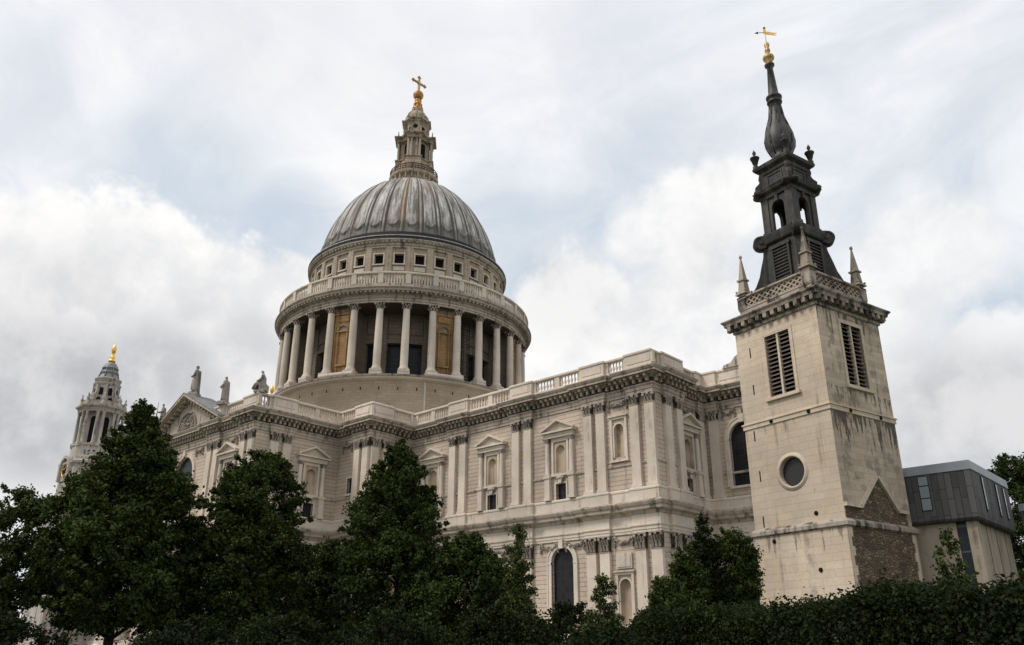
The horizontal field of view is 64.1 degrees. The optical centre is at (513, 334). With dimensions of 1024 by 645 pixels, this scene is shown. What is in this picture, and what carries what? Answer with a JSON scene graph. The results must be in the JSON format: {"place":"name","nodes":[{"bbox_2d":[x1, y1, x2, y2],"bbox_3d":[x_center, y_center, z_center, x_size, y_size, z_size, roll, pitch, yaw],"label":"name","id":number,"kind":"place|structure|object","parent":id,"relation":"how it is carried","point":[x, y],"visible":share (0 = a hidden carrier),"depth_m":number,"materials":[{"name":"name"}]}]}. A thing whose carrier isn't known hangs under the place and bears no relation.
{"place":"outdoors","nodes":[
{"label":"outdoors","id":0,"kind":"place"},
{"bbox_2d":[156,566,203,634],"bbox_3d":[-16.703,14.165,41.522,2.999,6.955,2.983,-18,-28,39],"label":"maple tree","id":1,"kind":"object","parent":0,"point":[192,604],"visible":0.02,"depth_m":41.20,"materials":[{"name":"green plant"}]},
{"bbox_2d":[15,76,759,644],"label":"cathedral","id":2,"kind":"structure","parent":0,"point":[631,470],"depth_m":104.04,"materials":[{"name":"beige stone"}]},
{"bbox_2d":[157,402,165,418],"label":"statue","id":3,"kind":"object","parent":2,"relation":"on","point":[163,411],"visible":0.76,"depth_m":119.01,"materials":[{"name":"stone"}]},
{"bbox_2d":[175,451,195,511],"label":"window","id":4,"kind":"structure","parent":2,"relation":"in","point":[189,462],"depth_m":110.69,"materials":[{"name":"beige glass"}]},
{"bbox_2d":[187,366,201,396],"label":"statue","id":5,"kind":"object","parent":2,"relation":"on","point":[195,385],"visible":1,"depth_m":114.04,"materials":[{"name":"stone"}]},
{"bbox_2d":[216,377,229,405],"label":"statue","id":6,"kind":"object","parent":2,"relation":"on","point":[225,388],"visible":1,"depth_m":107.40,"materials":[{"name":"stone"}]},
{"bbox_2d":[252,371,268,392],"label":"statue","id":7,"kind":"object","parent":2,"relation":"on","point":[260,385],"visible":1,"depth_m":102.25,"materials":[{"name":"stone"}]},
{"bbox_2d":[300,496,314,518],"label":"window","id":8,"kind":"structure","parent":2,"relation":"in","point":[306,508],"depth_m":103.10,"materials":[{"name":"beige glass"}]},
{"bbox_2d":[316,269,321,286],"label":"attic window","id":9,"kind":"structure","parent":2,"relation":"in","point":[320,271],"depth_m":140.23,"materials":[{"name":"beige stone"}]},
{"bbox_2d":[324,263,332,283],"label":"attic window","id":10,"kind":"structure","parent":2,"relation":"in","point":[331,269],"depth_m":137.64,"materials":[{"name":"beige stone"}]},
{"bbox_2d":[337,258,347,274],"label":"attic window","id":11,"kind":"structure","parent":2,"relation":"in","point":[344,268],"depth_m":135.69,"materials":[{"name":"beige stone"}]},
{"bbox_2d":[344,476,351,496],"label":"window","id":12,"kind":"structure","parent":2,"relation":"in","point":[347,478],"depth_m":104.93,"materials":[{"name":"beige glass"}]},
{"bbox_2d":[353,254,365,272],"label":"attic window","id":13,"kind":"structure","parent":2,"relation":"in","point":[361,262],"depth_m":134.22,"materials":[{"name":"beige stone"}]},
{"bbox_2d":[366,346,373,372],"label":"drum window","id":14,"kind":"structure","parent":2,"relation":"in","point":[370,348],"depth_m":128.12,"materials":[{"name":"black glass"}]},
{"bbox_2d":[372,252,384,270],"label":"attic window","id":15,"kind":"structure","parent":2,"relation":"in","point":[380,260],"depth_m":133.42,"materials":[{"name":"beige stone"}]},
{"bbox_2d":[386,345,400,373],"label":"drum window","id":16,"kind":"structure","parent":2,"relation":"in","point":[393,357],"depth_m":127.78,"materials":[{"name":"black glass"}]},
{"bbox_2d":[392,252,405,270],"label":"attic window","id":17,"kind":"structure","parent":2,"relation":"in","point":[399,260],"depth_m":133.39,"materials":[{"name":"beige stone"}]},
{"bbox_2d":[408,346,420,374],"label":"drum window","id":18,"kind":"structure","parent":2,"relation":"in","point":[414,355],"depth_m":128.22,"materials":[{"name":"black glass"}]},
{"bbox_2d":[413,253,425,272],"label":"attic window","id":19,"kind":"structure","parent":2,"relation":"in","point":[418,261],"depth_m":133.78,"materials":[{"name":"beige stone"}]},
{"bbox_2d":[434,256,445,275],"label":"attic window","id":20,"kind":"structure","parent":2,"relation":"in","point":[438,264],"depth_m":134.70,"materials":[{"name":"beige stone"}]},
{"bbox_2d":[453,260,463,278],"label":"attic window","id":21,"kind":"structure","parent":2,"relation":"in","point":[456,268],"depth_m":136.44,"materials":[{"name":"beige stone"}]},
{"bbox_2d":[460,318,473,381],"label":"window grille","id":22,"kind":"object","parent":2,"relation":"in","point":[469,330],"visible":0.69,"depth_m":129.67,"materials":[{"name":"black metal"}]},
{"bbox_2d":[467,357,471,381],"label":"drum window","id":23,"kind":"structure","parent":2,"relation":"in","point":[470,359],"depth_m":133.10,"materials":[{"name":"black glass"}]},
{"bbox_2d":[469,266,478,283],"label":"attic window","id":24,"kind":"structure","parent":2,"relation":"in","point":[471,273],"depth_m":138.53,"materials":[{"name":"beige stone"}]},
{"bbox_2d":[482,363,483,378],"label":"drum window","id":25,"kind":"structure","parent":2,"relation":"in","point":[482,363],"depth_m":136.05,"materials":[{"name":"black glass"}]},
{"bbox_2d":[483,272,489,287],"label":"attic window","id":26,"kind":"structure","parent":2,"relation":"in","point":[488,277],"depth_m":141.16,"materials":[{"name":"beige stone"}]},
{"bbox_2d":[486,487,497,509],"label":"window","id":27,"kind":"structure","parent":2,"relation":"in","point":[493,499],"depth_m":97.00,"materials":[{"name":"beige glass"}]},
{"bbox_2d":[493,280,496,296],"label":"attic window","id":28,"kind":"structure","parent":2,"relation":"in","point":[494,282],"depth_m":144.16,"materials":[{"name":"beige stone"}]},
{"bbox_2d":[488,547,504,566],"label":"window","id":29,"kind":"structure","parent":2,"relation":"in","point":[499,555],"depth_m":93.58,"materials":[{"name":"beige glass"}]},
{"bbox_2d":[554,475,567,499],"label":"window","id":30,"kind":"structure","parent":2,"relation":"in","point":[563,488],"depth_m":90.37,"materials":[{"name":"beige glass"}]},
{"bbox_2d":[547,540,578,622],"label":"window","id":31,"kind":"structure","parent":2,"relation":"in","point":[566,574],"depth_m":87.10,"materials":[{"name":"glass"}]},
{"bbox_2d":[687,470,694,495],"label":"window","id":32,"kind":"structure","parent":2,"relation":"in","point":[691,478],"depth_m":87.82,"materials":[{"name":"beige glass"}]},
{"bbox_2d":[724,413,750,488],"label":"window","id":33,"kind":"structure","parent":2,"relation":"in","point":[738,438],"depth_m":89.38,"materials":[{"name":"beige stone"}]},
{"bbox_2d":[0,0,1023,617],"label":"sky","id":34,"kind":"structure","parent":0,"point":[172,172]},
{"bbox_2d":[720,27,923,635],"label":"church tower","id":35,"kind":"structure","parent":0,"point":[831,511],"depth_m":48.45,"materials":[{"name":"stone"}]},
{"bbox_2d":[761,324,801,402],"bbox_3d":[16.377,1.770,49.901,0.640,4.390,2.520,14,-25,-31],"label":"window","id":36,"kind":"structure","parent":35,"relation":"in","point":[785,377],"depth_m":49.98,"materials":[{"name":"beige stone"}]},
{"bbox_2d":[769,239,793,281],"bbox_3d":[17.561,-4.666,53.360,0.220,2.800,1.600,14,-25,-31],"label":"vent window","id":37,"kind":"structure","parent":35,"relation":"in","point":[781,257],"depth_m":53.41,"materials":[{"name":"grey metal"}]},
{"bbox_2d":[776,452,807,490],"bbox_3d":[16.305,7.973,47.546,0.355,2.280,2.280,14,-25,-31],"label":"round window","id":38,"kind":"structure","parent":35,"relation":"in","point":[795,471],"depth_m":47.65,"materials":[{"name":"beige stone"}]},
{"bbox_2d":[806,237,825,273],"bbox_3d":[19.630,-4.809,52.977,1.600,2.800,0.220,14,-25,-31],"label":"vent window","id":39,"kind":"structure","parent":35,"relation":"in","point":[817,257],"depth_m":53.18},
{"bbox_2d":[837,318,875,394],"bbox_3d":[20.468,1.339,49.310,2.640,4.390,0.640,14,-25,-31],"label":"window","id":40,"kind":"structure","parent":35,"relation":"in","point":[849,351],"depth_m":49.36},
{"bbox_2d":[902,460,1023,644],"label":"school building","id":41,"kind":"structure","parent":0,"point":[968,502],"depth_m":47.08,"materials":[{"name":"metal"}]},
{"bbox_2d":[917,476,932,511],"bbox_3d":[24.009,9.281,47.652,0.580,2.000,0.100,-18,-28,39],"label":"window","id":42,"kind":"structure","parent":41,"relation":"in","point":[923,485],"depth_m":47.61,"materials":[{"name":"grey glass"}]},
{"bbox_2d":[956,522,978,589],"bbox_3d":[25.464,14.684,44.880,0.560,8.630,0.060,-18,-28,39],"label":"stair window","id":43,"kind":"structure","parent":41,"relation":"in","point":[961,527],"depth_m":45.91,"materials":[{"name":"black glass"}]},
{"bbox_2d":[980,476,988,510],"bbox_3d":[27.293,9.229,47.353,0.105,2.000,0.160,-18,-28,39],"label":"slit window","id":44,"kind":"structure","parent":41,"relation":"in","point":[981,479],"depth_m":47.31,"materials":[{"name":"grey glass"}]},
{"bbox_2d":[994,484,1002,517],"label":"slit window","id":45,"kind":"structure","parent":41,"relation":"in","point":[996,491],"depth_m":49.37,"materials":[{"name":"grey glass"}]},
{"bbox_2d":[1001,488,1009,520],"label":"slit window","id":46,"kind":"structure","parent":41,"relation":"in","point":[1003,493],"depth_m":50.51,"materials":[{"name":"grey glass"}]},
{"label":"ground","id":47,"kind":"structure","parent":0,"visible":0},
{"bbox_2d":[0,482,58,644],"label":"maple tree","id":48,"kind":"object","parent":47,"relation":"on","point":[13,597],"visible":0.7,"depth_m":36.30,"materials":[{"name":"green plant"}]},
{"bbox_2d":[0,609,77,644],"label":"shrub","id":49,"kind":"object","parent":47,"relation":"on","point":[12,626],"visible":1,"depth_m":30.51,"materials":[{"name":"green plant"}]},
{"bbox_2d":[14,398,215,644],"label":"maple tree","id":50,"kind":"object","parent":47,"relation":"on","point":[144,485],"visible":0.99,"depth_m":35.59,"materials":[{"name":"green plant"}]},
{"bbox_2d":[115,608,243,644],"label":"shrub","id":51,"kind":"object","parent":47,"relation":"on","point":[206,634],"visible":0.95,"depth_m":29.38,"materials":[{"name":"green plant"}]},
{"bbox_2d":[175,448,321,644],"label":"maple tree","id":52,"kind":"object","parent":47,"relation":"on","point":[252,536],"visible":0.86,"depth_m":37.91,"materials":[{"name":"green plant"}]},
{"bbox_2d":[211,605,340,644],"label":"shrub","id":53,"kind":"object","parent":47,"relation":"on","point":[291,628],"visible":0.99,"depth_m":27.76,"materials":[{"name":"green plant"}]},
{"bbox_2d":[288,536,354,643],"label":"maple tree","id":54,"kind":"object","parent":47,"relation":"on","point":[326,575],"visible":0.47,"depth_m":42.17,"materials":[{"name":"green plant"}]},
{"bbox_2d":[330,603,452,644],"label":"shrub","id":55,"kind":"object","parent":47,"relation":"on","point":[392,629],"visible":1,"depth_m":27.10,"materials":[{"name":"green plant"}]},
{"bbox_2d":[327,437,462,643],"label":"maple tree","id":56,"kind":"object","parent":47,"relation":"on","point":[399,547],"visible":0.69,"depth_m":38.37,"materials":[{"name":"green plant"}]},
{"bbox_2d":[398,530,539,644],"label":"maple tree","id":57,"kind":"object","parent":47,"relation":"on","point":[474,580],"visible":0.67,"depth_m":36.15,"materials":[{"name":"green plant"}]},
{"bbox_2d":[448,600,565,644],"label":"shrub","id":58,"kind":"object","parent":47,"relation":"on","point":[482,625],"visible":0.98,"depth_m":25.07,"materials":[{"name":"green plant"}]},
{"bbox_2d":[494,523,547,634],"bbox_3d":[0.230,9.935,29.491,2.574,6.213,2.696,-18,-28,39],"label":"young tree","id":59,"kind":"object","parent":47,"relation":"on","point":[517,571],"visible":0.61,"depth_m":29.53,"materials":[{"name":"green plant"}]},
{"bbox_2d":[521,599,621,644],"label":"shrub","id":60,"kind":"object","parent":47,"relation":"on","point":[566,609],"visible":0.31,"depth_m":28.25,"materials":[{"name":"green plant"}]},
{"bbox_2d":[548,621,641,644],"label":"shrub","id":61,"kind":"object","parent":47,"relation":"on","point":[609,635],"visible":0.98,"depth_m":22.42,"materials":[{"name":"green plant"}]},
{"bbox_2d":[579,572,624,630],"bbox_3d":[2.855,9.713,26.032,2.492,4.138,2.211,-18,-28,39],"label":"young tree","id":62,"kind":"object","parent":47,"relation":"on","point":[606,616],"visible":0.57,"depth_m":26.44,"materials":[{"name":"green plant"}]},
{"bbox_2d":[616,609,686,644],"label":"shrub","id":63,"kind":"object","parent":47,"relation":"on","point":[630,631],"visible":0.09,"depth_m":24.58,"materials":[{"name":"green plant"}]},
{"bbox_2d":[634,573,695,641],"bbox_3d":[5.750,11.413,30.391,2.753,4.899,2.796,-18,-28,39],"label":"laurel bush","id":64,"kind":"object","parent":47,"relation":"on","point":[667,591],"visible":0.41,"depth_m":30.69,"materials":[{"name":"green plant"}]},
{"bbox_2d":[666,544,713,606],"bbox_3d":[7.458,11.902,34.176,2.509,6.150,2.372,4,-21,-9],"label":"laurel bush","id":65,"kind":"object","parent":47,"relation":"on","point":[688,570],"visible":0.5,"depth_m":34.47,"materials":[{"name":"green plant"}]},
{"bbox_2d":[689,512,739,605],"bbox_3d":[8.515,11.469,35.211,2.968,7.608,2.648,-18,-28,39],"label":"yew tree","id":66,"kind":"object","parent":47,"relation":"on","point":[708,558],"visible":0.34,"depth_m":35.64,"materials":[{"name":"green plant"}]},
{"bbox_2d":[713,526,765,606],"bbox_3d":[9.821,11.861,35.476,2.636,7.019,2.851,-18,-28,39],"label":"lime tree","id":67,"kind":"object","parent":47,"relation":"on","point":[744,573],"visible":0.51,"depth_m":35.73,"materials":[{"name":"green plant"}]},
{"bbox_2d":[628,566,1023,644],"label":"hedge","id":68,"kind":"object","parent":47,"relation":"on","point":[893,612],"visible":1,"depth_m":9.14,"materials":[{"name":"green plant"}]},
{"bbox_2d":[932,527,978,641],"bbox_3d":[12.030,7.658,21.798,1.244,4.960,1.303,2,-21,-6],"label":"young tree","id":69,"kind":"object","parent":47,"relation":"on","point":[943,565],"visible":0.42,"depth_m":22.38,"materials":[{"name":"green plant"}]},
{"bbox_2d":[986,451,1023,580],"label":"plane tree","id":70,"kind":"object","parent":47,"relation":"on","point":[1004,468],"visible":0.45,"depth_m":71.04,"materials":[{"name":"green plant"}]}
]}

